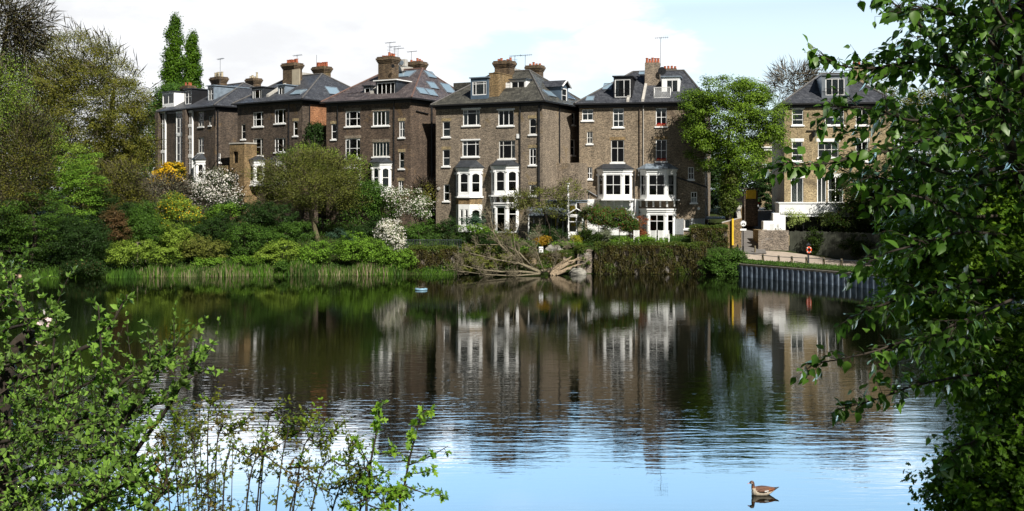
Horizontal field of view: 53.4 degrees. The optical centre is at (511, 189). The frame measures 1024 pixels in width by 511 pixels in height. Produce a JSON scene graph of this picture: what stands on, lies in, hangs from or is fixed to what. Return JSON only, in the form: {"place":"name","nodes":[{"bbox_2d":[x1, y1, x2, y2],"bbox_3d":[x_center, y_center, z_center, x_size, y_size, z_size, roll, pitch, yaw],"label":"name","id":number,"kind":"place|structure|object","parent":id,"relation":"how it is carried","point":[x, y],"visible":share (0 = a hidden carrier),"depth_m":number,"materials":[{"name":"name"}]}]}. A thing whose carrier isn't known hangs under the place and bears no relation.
{"place":"outdoors","nodes":[
{"label":"outdoors","id":0,"kind":"place"},
{"bbox_2d":[0,0,1015,190],"label":"sky","id":1,"kind":"structure","parent":0,"point":[584,43],"materials":[{"name":"white"}]},
{"bbox_2d":[0,274,1023,510],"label":"water","id":2,"kind":"structure","parent":0,"point":[620,392],"depth_m":36.79,"materials":[{"name":"blue liquid"}]},
{"bbox_2d":[442,197,584,276],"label":"fallen tree","id":3,"kind":"object","parent":2,"relation":"in","point":[556,269],"visible":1,"depth_m":82.87,"materials":[{"name":"brown wood"}]},
{"bbox_2d":[736,262,1023,303],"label":"sheet piling","id":4,"kind":"object","parent":2,"relation":"in","point":[829,277],"visible":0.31,"depth_m":77.30,"materials":[{"name":"metal"}]},
{"bbox_2d":[0,194,1023,305],"bbox_3d":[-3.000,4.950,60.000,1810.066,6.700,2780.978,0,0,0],"label":"ground","id":5,"kind":"structure","parent":0,"point":[716,211],"depth_m":87.08,"materials":[{"name":"green plant"}]},
{"bbox_2d":[0,40,46,253],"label":"deciduous tree","id":6,"kind":"object","parent":5,"relation":"on","point":[4,109],"visible":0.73,"depth_m":84.53,"materials":[{"name":"green plant"}]},
{"bbox_2d":[0,95,69,260],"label":"tree","id":7,"kind":"object","parent":5,"relation":"on","point":[6,188],"visible":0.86,"depth_m":83.51,"materials":[{"name":"green plant"}]},
{"bbox_2d":[0,0,73,96],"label":"bare tree","id":8,"kind":"object","parent":5,"relation":"on","point":[16,28],"visible":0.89,"depth_m":85.63,"materials":[{"name":"brown plant"}]},
{"bbox_2d":[0,190,83,266],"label":"bush","id":9,"kind":"object","parent":5,"relation":"on","point":[35,249],"visible":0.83,"depth_m":82.32,"materials":[{"name":"green plant"}]},
{"bbox_2d":[0,39,99,213],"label":"deciduous tree","id":10,"kind":"object","parent":5,"relation":"on","point":[51,106],"visible":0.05,"depth_m":111.28,"materials":[{"name":"green plant"}]},
{"bbox_2d":[13,109,111,220],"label":"deciduous tree","id":11,"kind":"object","parent":5,"relation":"on","point":[69,151],"visible":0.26,"depth_m":91.69,"materials":[{"name":"green plant"}]},
{"bbox_2d":[31,152,110,225],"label":"layered tree","id":12,"kind":"object","parent":5,"relation":"on","point":[72,176],"visible":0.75,"depth_m":86.58,"materials":[{"name":"green plant"}]},
{"bbox_2d":[44,212,114,265],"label":"rounded shrub","id":13,"kind":"object","parent":5,"relation":"on","point":[79,249],"visible":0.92,"depth_m":81.79,"materials":[{"name":"green plant"}]},
{"bbox_2d":[58,256,109,278],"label":"rounded shrub","id":14,"kind":"object","parent":5,"relation":"on","point":[87,268],"visible":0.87,"depth_m":80.52,"materials":[{"name":"green plant"}]},
{"bbox_2d":[4,16,166,221],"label":"deciduous tree","id":15,"kind":"object","parent":5,"relation":"on","point":[110,127],"visible":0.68,"depth_m":99.64,"materials":[{"name":"green plant"}]},
{"bbox_2d":[0,241,230,510],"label":"apple tree","id":16,"kind":"object","parent":5,"relation":"on","point":[132,474],"visible":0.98,"depth_m":3.93,"materials":[{"name":"green plant"}]},
{"bbox_2d":[98,203,132,244],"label":"garden shrub","id":17,"kind":"object","parent":5,"relation":"on","point":[117,218],"visible":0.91,"depth_m":84.69,"materials":[{"name":"brown plant"}]},
{"bbox_2d":[84,189,148,238],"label":"garden shrub","id":18,"kind":"object","parent":5,"relation":"on","point":[123,208],"visible":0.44,"depth_m":87.72,"materials":[{"name":"green plant"}]},
{"bbox_2d":[79,154,159,235],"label":"tree","id":19,"kind":"object","parent":5,"relation":"on","point":[122,193],"visible":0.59,"depth_m":90.26,"materials":[{"name":"green plant"}]},
{"bbox_2d":[103,238,180,269],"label":"garden shrub","id":20,"kind":"object","parent":5,"relation":"on","point":[130,253],"visible":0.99,"depth_m":82.15,"materials":[{"name":"green plant"}]},
{"bbox_2d":[120,198,165,246],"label":"conical shrub","id":21,"kind":"object","parent":5,"relation":"on","point":[143,215],"visible":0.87,"depth_m":86.31,"materials":[{"name":"green plant"}]},
{"bbox_2d":[4,206,285,273],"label":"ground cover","id":22,"kind":"object","parent":5,"relation":"on","point":[132,242],"visible":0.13,"depth_m":87.08,"materials":[{"name":"green plant"}]},
{"bbox_2d":[121,79,183,199],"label":"deciduous tree","id":23,"kind":"object","parent":5,"relation":"on","point":[170,87],"visible":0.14,"depth_m":127.20,"materials":[{"name":"green plant"}]},
{"bbox_2d":[138,219,173,256],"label":"garden shrub","id":24,"kind":"object","parent":5,"relation":"on","point":[155,236],"visible":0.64,"depth_m":85.78,"materials":[{"name":"green plant"}]},
{"bbox_2d":[129,167,197,225],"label":"weeping shrub","id":25,"kind":"object","parent":5,"relation":"on","point":[177,185],"visible":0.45,"depth_m":93.41,"materials":[{"name":"grey plant"}]},
{"bbox_2d":[147,160,188,186],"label":"gorse bush","id":26,"kind":"object","parent":5,"relation":"on","point":[178,167],"visible":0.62,"depth_m":100.50,"materials":[{"name":"yellow plant"}]},
{"bbox_2d":[157,11,188,88],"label":"poplar tree","id":27,"kind":"object","parent":5,"relation":"on","point":[174,64],"visible":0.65,"depth_m":137.38,"materials":[{"name":"green plant"}]},
{"bbox_2d":[157,220,195,261],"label":"garden shrub","id":28,"kind":"object","parent":5,"relation":"on","point":[179,231],"visible":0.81,"depth_m":84.73,"materials":[{"name":"green plant"}]},
{"bbox_2d":[152,190,209,234],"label":"gorse bush","id":29,"kind":"object","parent":5,"relation":"on","point":[171,202],"visible":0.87,"depth_m":88.62,"materials":[{"name":"green plant"}]},
{"bbox_2d":[181,28,204,88],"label":"poplar tree","id":30,"kind":"object","parent":5,"relation":"on","point":[193,74],"visible":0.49,"depth_m":139.48,"materials":[{"name":"green plant"}]},
{"bbox_2d":[176,233,230,259],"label":"garden shrub","id":31,"kind":"object","parent":5,"relation":"on","point":[200,250],"visible":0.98,"depth_m":84.19,"materials":[{"name":"green plant"}]},
{"bbox_2d":[155,58,262,214],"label":"brick villa","id":32,"kind":"object","parent":5,"relation":"on","point":[200,127],"visible":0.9,"depth_m":114.33,"materials":[{"name":"brown brick"}]},
{"bbox_2d":[187,210,239,256],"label":"garden shrub","id":33,"kind":"object","parent":5,"relation":"on","point":[215,221],"visible":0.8,"depth_m":86.14,"materials":[{"name":"green plant"}]},
{"bbox_2d":[177,159,250,218],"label":"blossom tree","id":34,"kind":"object","parent":5,"relation":"on","point":[212,194],"visible":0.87,"depth_m":96.23,"materials":[{"name":"white plant"}]},
{"bbox_2d":[28,258,407,278],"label":"green reeds","id":35,"kind":"object","parent":5,"relation":"on","point":[112,274],"visible":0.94,"depth_m":82.99,"materials":[{"name":"green plant"}]},
{"bbox_2d":[202,201,245,219],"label":"garden shrub","id":36,"kind":"object","parent":5,"relation":"on","point":[211,211],"visible":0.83,"depth_m":87.81,"materials":[{"name":"green plant"}]},
{"bbox_2d":[1,265,456,278],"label":"water edge grass","id":37,"kind":"structure","parent":5,"relation":"on","point":[431,272],"depth_m":83.21,"materials":[{"name":"green plant"}]},
{"bbox_2d":[192,254,265,267],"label":"garden shrub","id":38,"kind":"object","parent":5,"relation":"on","point":[248,260],"visible":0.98,"depth_m":83.47,"materials":[{"name":"green plant"}]},
{"bbox_2d":[217,221,282,257],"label":"garden shrub","id":39,"kind":"object","parent":5,"relation":"on","point":[257,244],"visible":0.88,"depth_m":85.24,"materials":[{"name":"green plant"}]},
{"bbox_2d":[224,195,300,232],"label":"garden shrub","id":40,"kind":"object","parent":5,"relation":"on","point":[260,213],"visible":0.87,"depth_m":88.50,"materials":[{"name":"green plant"}]},
{"bbox_2d":[137,260,406,277],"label":"dry reeds","id":41,"kind":"object","parent":5,"relation":"on","point":[292,272],"visible":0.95,"depth_m":83.06,"materials":[{"name":"plant"}]},
{"bbox_2d":[252,238,302,264],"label":"garden shrub","id":42,"kind":"object","parent":5,"relation":"on","point":[274,251],"visible":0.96,"depth_m":84.48,"materials":[{"name":"green plant"}]},
{"bbox_2d":[247,220,315,257],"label":"garden shrub","id":43,"kind":"object","parent":5,"relation":"on","point":[294,235],"visible":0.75,"depth_m":86.22,"materials":[{"name":"green plant"}]},
{"bbox_2d":[143,381,424,510],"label":"hawthorn bush","id":44,"kind":"object","parent":5,"relation":"on","point":[194,430],"visible":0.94,"depth_m":3.12,"materials":[{"name":"green plant"}]},
{"bbox_2d":[229,54,350,225],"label":"brick villa","id":45,"kind":"object","parent":5,"relation":"on","point":[286,107],"visible":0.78,"depth_m":104.00,"materials":[{"name":"brown brick"}]},
{"bbox_2d":[0,217,582,275],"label":"ground cover","id":46,"kind":"object","parent":5,"relation":"on","point":[319,226],"visible":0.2,"depth_m":88.61,"materials":[{"name":"green plant"}]},
{"bbox_2d":[235,136,380,241],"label":"round tree","id":47,"kind":"object","parent":5,"relation":"on","point":[287,191],"visible":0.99,"depth_m":90.64,"materials":[{"name":"green plant"}]},
{"bbox_2d":[295,239,332,266],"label":"garden shrub","id":48,"kind":"object","parent":5,"relation":"on","point":[305,256],"visible":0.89,"depth_m":84.47,"materials":[{"name":"green plant"}]},
{"bbox_2d":[302,121,325,215],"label":"tree","id":49,"kind":"object","parent":5,"relation":"on","point":[317,128],"visible":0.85,"depth_m":100.76,"materials":[{"name":"green plant"}]},
{"bbox_2d":[265,132,374,229],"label":"deciduous tree","id":50,"kind":"object","parent":5,"relation":"on","point":[336,152],"visible":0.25,"depth_m":95.26,"materials":[{"name":"green plant"}]},
{"bbox_2d":[329,230,391,266],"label":"garden shrub","id":51,"kind":"object","parent":5,"relation":"on","point":[348,250],"visible":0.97,"depth_m":84.35,"materials":[{"name":"green plant"}]},
{"bbox_2d":[338,214,396,248],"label":"garden shrub","id":52,"kind":"object","parent":5,"relation":"on","point":[371,226],"visible":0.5,"depth_m":87.44,"materials":[{"name":"green plant"}]},
{"bbox_2d":[331,400,406,510],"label":"hawthorn sprig","id":53,"kind":"object","parent":5,"relation":"on","point":[347,505],"visible":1,"depth_m":2.88,"materials":[{"name":"green plant"}]},
{"bbox_2d":[336,178,402,240],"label":"deciduous tree","id":54,"kind":"object","parent":5,"relation":"on","point":[376,188],"visible":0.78,"depth_m":91.27,"materials":[{"name":"green plant"}]},
{"bbox_2d":[319,42,454,230],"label":"brick villa","id":55,"kind":"object","parent":5,"relation":"on","point":[384,118],"visible":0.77,"depth_m":97.55,"materials":[{"name":"brown brick"}]},
{"bbox_2d":[371,139,389,157],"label":"window","id":56,"kind":"structure","parent":55,"relation":"in","point":[375,141],"depth_m":96.85,"materials":[{"name":"white paint"}]},
{"bbox_2d":[369,158,392,191],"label":"bay window","id":57,"kind":"structure","parent":55,"relation":"in","point":[383,165],"depth_m":95.98,"materials":[{"name":"white paint"}]},
{"bbox_2d":[372,217,406,251],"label":"flowering shrub","id":58,"kind":"object","parent":5,"relation":"on","point":[391,232],"visible":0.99,"depth_m":85.64,"materials":[{"name":"white plant"}]},
{"bbox_2d":[374,245,418,271],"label":"garden shrub","id":59,"kind":"object","parent":5,"relation":"on","point":[400,257],"visible":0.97,"depth_m":84.30,"materials":[{"name":"green plant"}]},
{"bbox_2d":[379,184,438,243],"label":"blossom tree","id":60,"kind":"object","parent":5,"relation":"on","point":[415,205],"visible":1,"depth_m":90.20,"materials":[{"name":"grey plant"}]},
{"bbox_2d":[371,404,452,510],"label":"hawthorn sprig","id":61,"kind":"object","parent":5,"relation":"on","point":[411,434],"visible":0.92,"depth_m":2.93,"materials":[{"name":"green plant"}]},
{"bbox_2d":[403,218,442,243],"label":"garden shrub","id":62,"kind":"object","parent":5,"relation":"on","point":[418,228],"visible":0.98,"depth_m":87.25,"materials":[{"name":"green plant"}]},
{"bbox_2d":[411,174,440,220],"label":"tree","id":63,"kind":"object","parent":5,"relation":"on","point":[426,188],"visible":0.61,"depth_m":94.75,"materials":[{"name":"green plant"}]},
{"bbox_2d":[404,244,458,272],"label":"ivy wall","id":64,"kind":"structure","parent":5,"relation":"on","point":[435,255],"depth_m":84.81,"materials":[{"name":"plant"}]},
{"bbox_2d":[431,215,457,244],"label":"garden shrub","id":65,"kind":"object","parent":5,"relation":"on","point":[447,230],"visible":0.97,"depth_m":87.59,"materials":[{"name":"green plant"}]},
{"bbox_2d":[451,228,487,248],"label":"garden shrub","id":66,"kind":"object","parent":5,"relation":"on","point":[468,238],"visible":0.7,"depth_m":86.45,"materials":[{"name":"green plant"}]},
{"bbox_2d":[459,251,513,274],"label":"garden shrub","id":67,"kind":"object","parent":5,"relation":"on","point":[482,262],"visible":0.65,"depth_m":83.19,"materials":[{"name":"green plant"}]},
{"bbox_2d":[429,54,591,247],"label":"brick villa","id":68,"kind":"object","parent":5,"relation":"on","point":[507,125],"visible":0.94,"depth_m":93.22,"materials":[{"name":"brown brick"}]},
{"bbox_2d":[453,160,483,197],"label":"bay window","id":69,"kind":"structure","parent":68,"relation":"in","point":[469,167],"depth_m":93.03,"materials":[{"name":"white paint"}]},
{"bbox_2d":[456,204,481,231],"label":"bay window","id":70,"kind":"structure","parent":68,"relation":"in","point":[469,207],"depth_m":93.03,"materials":[{"name":"white paint"}]},
{"bbox_2d":[490,202,518,232],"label":"bay window","id":71,"kind":"structure","parent":68,"relation":"in","point":[494,205],"depth_m":91.45,"materials":[{"name":"white paint"}]},
{"bbox_2d":[489,160,520,201],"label":"bay window","id":72,"kind":"structure","parent":68,"relation":"in","point":[505,166],"depth_m":91.36,"materials":[{"name":"white paint"}]},
{"bbox_2d":[527,206,567,238],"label":"glass extension","id":73,"kind":"object","parent":68,"relation":"attached to","point":[561,224],"visible":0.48,"depth_m":90.08,"materials":[{"name":"white paint"}]},
{"bbox_2d":[457,249,575,269],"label":"garden wall","id":74,"kind":"structure","parent":5,"relation":"on","point":[545,256],"depth_m":85.24,"materials":[{"name":"brown brick"}]},
{"bbox_2d":[499,174,588,241],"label":"sparse tree","id":75,"kind":"object","parent":5,"relation":"on","point":[520,205],"visible":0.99,"depth_m":87.36,"materials":[{"name":"green plant"}]},
{"bbox_2d":[575,223,602,244],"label":"garden shrub","id":76,"kind":"object","parent":5,"relation":"on","point":[584,234],"visible":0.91,"depth_m":86.74,"materials":[{"name":"green plant"}]},
{"bbox_2d":[577,202,618,239],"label":"photinia tree","id":77,"kind":"object","parent":5,"relation":"on","point":[593,214],"visible":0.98,"depth_m":87.09,"materials":[{"name":"green plant"}]},
{"bbox_2d":[607,205,642,240],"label":"photinia tree","id":78,"kind":"object","parent":5,"relation":"on","point":[627,222],"visible":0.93,"depth_m":87.14,"materials":[{"name":"green plant"}]},
{"bbox_2d":[573,37,725,235],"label":"brick villa","id":79,"kind":"object","parent":5,"relation":"on","point":[632,147],"visible":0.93,"depth_m":93.38,"materials":[{"name":"brown brick"}]},
{"bbox_2d":[594,164,634,206],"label":"bay window","id":80,"kind":"structure","parent":79,"relation":"in","point":[622,170],"depth_m":92.96,"materials":[{"name":"white paint"}]},
{"bbox_2d":[636,163,679,206],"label":"bay window","id":81,"kind":"structure","parent":79,"relation":"in","point":[665,169],"depth_m":92.04,"materials":[{"name":"white paint"}]},
{"bbox_2d":[639,208,676,235],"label":"bay window","id":82,"kind":"structure","parent":79,"relation":"in","point":[643,211],"depth_m":92.17,"materials":[{"name":"white paint"}]},
{"bbox_2d":[592,240,710,273],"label":"ivy wall","id":83,"kind":"structure","parent":5,"relation":"on","point":[653,257],"depth_m":84.58,"materials":[{"name":"plant"}]},
{"bbox_2d":[579,234,732,250],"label":"garden cover","id":84,"kind":"object","parent":5,"relation":"on","point":[680,238],"visible":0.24,"depth_m":88.51,"materials":[{"name":"green plant"}]},
{"bbox_2d":[689,223,729,248],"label":"ivy wall","id":85,"kind":"structure","parent":5,"relation":"on","point":[711,234],"depth_m":85.95,"materials":[{"name":"plant"}]},
{"bbox_2d":[710,149,726,208],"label":"garden shrub","id":86,"kind":"object","parent":5,"relation":"on","point":[714,176],"visible":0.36,"depth_m":107.54,"materials":[{"name":"green plant"}]},
{"bbox_2d":[696,245,748,274],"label":"garden shrub","id":87,"kind":"object","parent":5,"relation":"on","point":[737,253],"visible":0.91,"depth_m":83.67,"materials":[{"name":"green plant"}]},
{"bbox_2d":[717,165,743,219],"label":"ivy column","id":88,"kind":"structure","parent":5,"relation":"on","point":[728,203],"depth_m":88.59,"materials":[{"name":"green plant"}]},
{"bbox_2d":[722,203,742,248],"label":"alley wall","id":89,"kind":"structure","parent":5,"relation":"on","point":[735,232],"depth_m":88.57,"materials":[{"name":"brick"}]},
{"bbox_2d":[673,74,797,220],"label":"maple tree","id":90,"kind":"object","parent":5,"relation":"on","point":[748,112],"visible":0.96,"depth_m":88.56,"materials":[{"name":"green plant"}]},
{"bbox_2d":[710,133,771,207],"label":"distant tree","id":91,"kind":"object","parent":5,"relation":"on","point":[750,185],"visible":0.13,"depth_m":117.27,"materials":[{"name":"green plant"}]},
{"bbox_2d":[736,188,758,225],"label":"shed","id":92,"kind":"structure","parent":5,"relation":"on","point":[750,212],"depth_m":98.10,"materials":[{"name":"wood"}]},
{"bbox_2d":[754,171,771,209],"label":"garden shrub","id":93,"kind":"object","parent":5,"relation":"on","point":[766,198],"visible":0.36,"depth_m":113.57,"materials":[{"name":"green plant"}]},
{"bbox_2d":[758,230,788,250],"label":"garden wall","id":94,"kind":"structure","parent":5,"relation":"on","point":[770,240],"depth_m":87.95,"materials":[{"name":"stone"}]},
{"bbox_2d":[757,53,836,103],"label":"bare tree","id":95,"kind":"object","parent":5,"relation":"on","point":[810,75],"visible":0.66,"depth_m":149.36,"materials":[{"name":"grey plant"}]},
{"bbox_2d":[804,227,825,255],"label":"garden shrub","id":96,"kind":"object","parent":5,"relation":"on","point":[814,245],"visible":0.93,"depth_m":86.19,"materials":[{"name":"green plant"}]},
{"bbox_2d":[772,62,895,232],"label":"brick townhouse","id":97,"kind":"structure","parent":5,"relation":"on","point":[808,195],"depth_m":93.02,"materials":[{"name":"beige brick"}]},
{"bbox_2d":[791,175,804,201],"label":"window","id":98,"kind":"structure","parent":97,"relation":"in","point":[797,190],"depth_m":93.37,"materials":[{"name":"white paint"}]},
{"bbox_2d":[789,231,894,262],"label":"garden wall","id":99,"kind":"structure","parent":5,"relation":"on","point":[829,245],"depth_m":85.69,"materials":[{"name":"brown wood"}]},
{"bbox_2d":[836,232,874,259],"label":"garden shrub","id":100,"kind":"object","parent":5,"relation":"on","point":[854,246],"visible":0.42,"depth_m":84.10,"materials":[{"name":"green plant"}]},
{"bbox_2d":[743,262,1021,282],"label":"verge","id":101,"kind":"structure","parent":5,"relation":"on","point":[807,267],"depth_m":78.31,"materials":[{"name":"green plant"}]},
{"bbox_2d":[739,259,864,271],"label":"verge grass","id":102,"kind":"structure","parent":101,"relation":"on","point":[839,267],"depth_m":79.45,"materials":[{"name":"green plant"}]},
{"bbox_2d":[822,157,944,233],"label":"yew tree","id":103,"kind":"object","parent":5,"relation":"on","point":[850,206],"visible":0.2,"depth_m":85.81,"materials":[{"name":"green plant"}]},
{"bbox_2d":[752,0,1023,479],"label":"broadleaf tree","id":104,"kind":"object","parent":5,"relation":"on","point":[985,111],"visible":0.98,"depth_m":5.38,"materials":[{"name":"green plant"}]},
{"bbox_2d":[868,78,947,166],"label":"copper tree","id":105,"kind":"object","parent":5,"relation":"on","point":[917,96],"visible":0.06,"depth_m":110.84,"materials":[{"name":"grey plant"}]},
{"bbox_2d":[862,57,1023,505],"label":"hawthorn tree","id":106,"kind":"object","parent":5,"relation":"on","point":[974,254],"visible":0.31,"depth_m":5.87,"materials":[{"name":"green plant"}]},
{"bbox_2d":[900,336,1023,510],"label":"hawthorn tree","id":107,"kind":"object","parent":5,"relation":"on","point":[968,492],"visible":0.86,"depth_m":5.51,"materials":[{"name":"green plant"}]},
{"bbox_2d":[740,207,771,252],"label":"alley","id":108,"kind":"structure","parent":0,"point":[750,243],"depth_m":95.20,"materials":[{"name":"concrete"}]},
{"bbox_2d":[742,251,873,266],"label":"path","id":109,"kind":"structure","parent":0,"point":[783,256],"depth_m":85.10,"materials":[{"name":"beige concrete"}]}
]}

